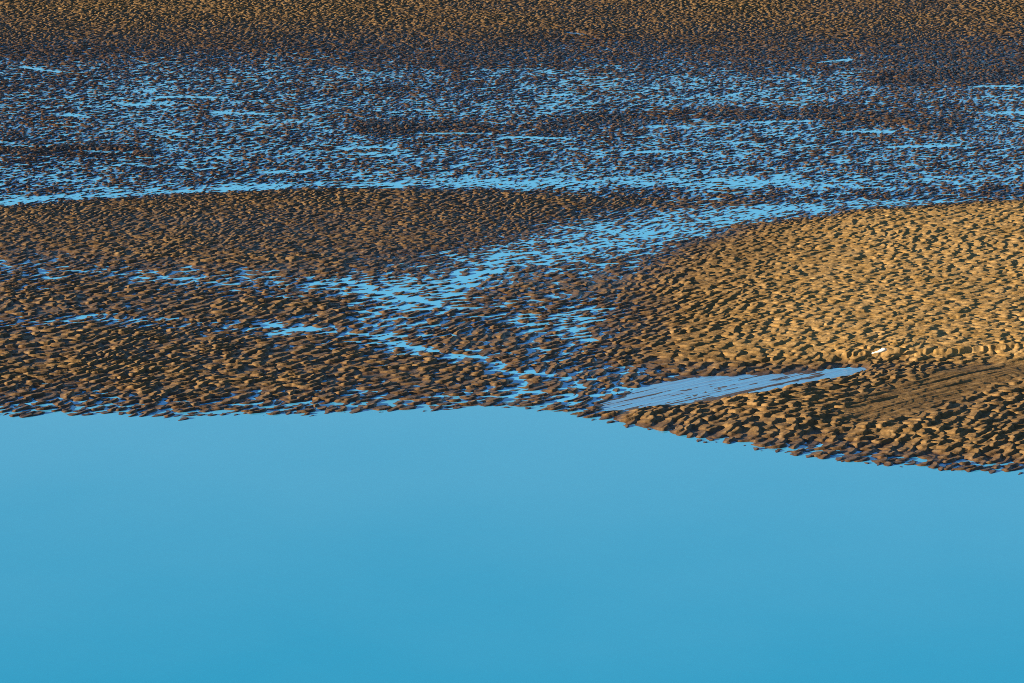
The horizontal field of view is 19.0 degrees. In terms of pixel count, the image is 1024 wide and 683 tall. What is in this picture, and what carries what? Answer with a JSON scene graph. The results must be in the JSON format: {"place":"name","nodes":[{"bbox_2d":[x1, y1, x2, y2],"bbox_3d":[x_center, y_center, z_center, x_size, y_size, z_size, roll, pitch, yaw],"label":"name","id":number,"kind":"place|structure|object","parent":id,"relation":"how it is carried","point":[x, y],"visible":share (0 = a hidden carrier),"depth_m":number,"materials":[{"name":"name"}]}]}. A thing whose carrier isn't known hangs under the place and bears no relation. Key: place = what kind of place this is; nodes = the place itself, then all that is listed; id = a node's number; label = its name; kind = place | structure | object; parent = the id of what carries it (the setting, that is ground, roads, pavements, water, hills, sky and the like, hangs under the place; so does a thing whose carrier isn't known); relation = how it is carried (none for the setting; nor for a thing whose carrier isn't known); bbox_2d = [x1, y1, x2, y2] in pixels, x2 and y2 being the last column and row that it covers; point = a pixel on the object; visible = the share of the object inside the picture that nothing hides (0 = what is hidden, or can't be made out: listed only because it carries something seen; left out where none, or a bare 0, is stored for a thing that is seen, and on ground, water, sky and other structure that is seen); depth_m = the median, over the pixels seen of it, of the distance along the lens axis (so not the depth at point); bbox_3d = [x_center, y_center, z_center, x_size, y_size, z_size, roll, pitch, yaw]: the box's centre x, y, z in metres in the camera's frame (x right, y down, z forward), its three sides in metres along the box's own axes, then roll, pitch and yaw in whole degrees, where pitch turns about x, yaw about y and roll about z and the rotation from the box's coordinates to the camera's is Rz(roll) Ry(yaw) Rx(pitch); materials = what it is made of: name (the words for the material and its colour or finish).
{"place":"outdoors","nodes":[
{"label":"outdoors","id":0,"kind":"place"},
{"bbox_2d":[0,0,1023,474],"bbox_3d":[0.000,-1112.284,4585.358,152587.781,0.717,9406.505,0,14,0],"label":"mudflat","id":1,"kind":"structure","parent":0,"point":[930,296],"depth_m":135.76,"materials":[{"name":"brown sand"}]},
{"bbox_2d":[872,348,886,353],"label":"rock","id":2,"kind":"object","parent":1,"relation":"on","point":[881,350],"visible":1,"depth_m":112.99,"materials":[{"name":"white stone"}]},
{"bbox_2d":[0,397,1023,682],"bbox_3d":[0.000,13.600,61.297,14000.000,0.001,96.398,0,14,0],"label":"river water","id":3,"kind":"structure","parent":0,"point":[534,543],"depth_m":90.60,"materials":[{"name":"blue liquid"}]},
{"bbox_2d":[0,32,1023,462],"bbox_3d":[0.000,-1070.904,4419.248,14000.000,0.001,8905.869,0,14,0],"label":"pool water","id":4,"kind":"structure","parent":0,"point":[364,290],"depth_m":150.29,"materials":[{"name":"blue liquid"}]},
{"bbox_2d":[601,367,865,410],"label":"stream water","id":5,"kind":"structure","parent":0,"point":[701,383],"depth_m":109.33,"materials":[{"name":"blue liquid"}]}
]}

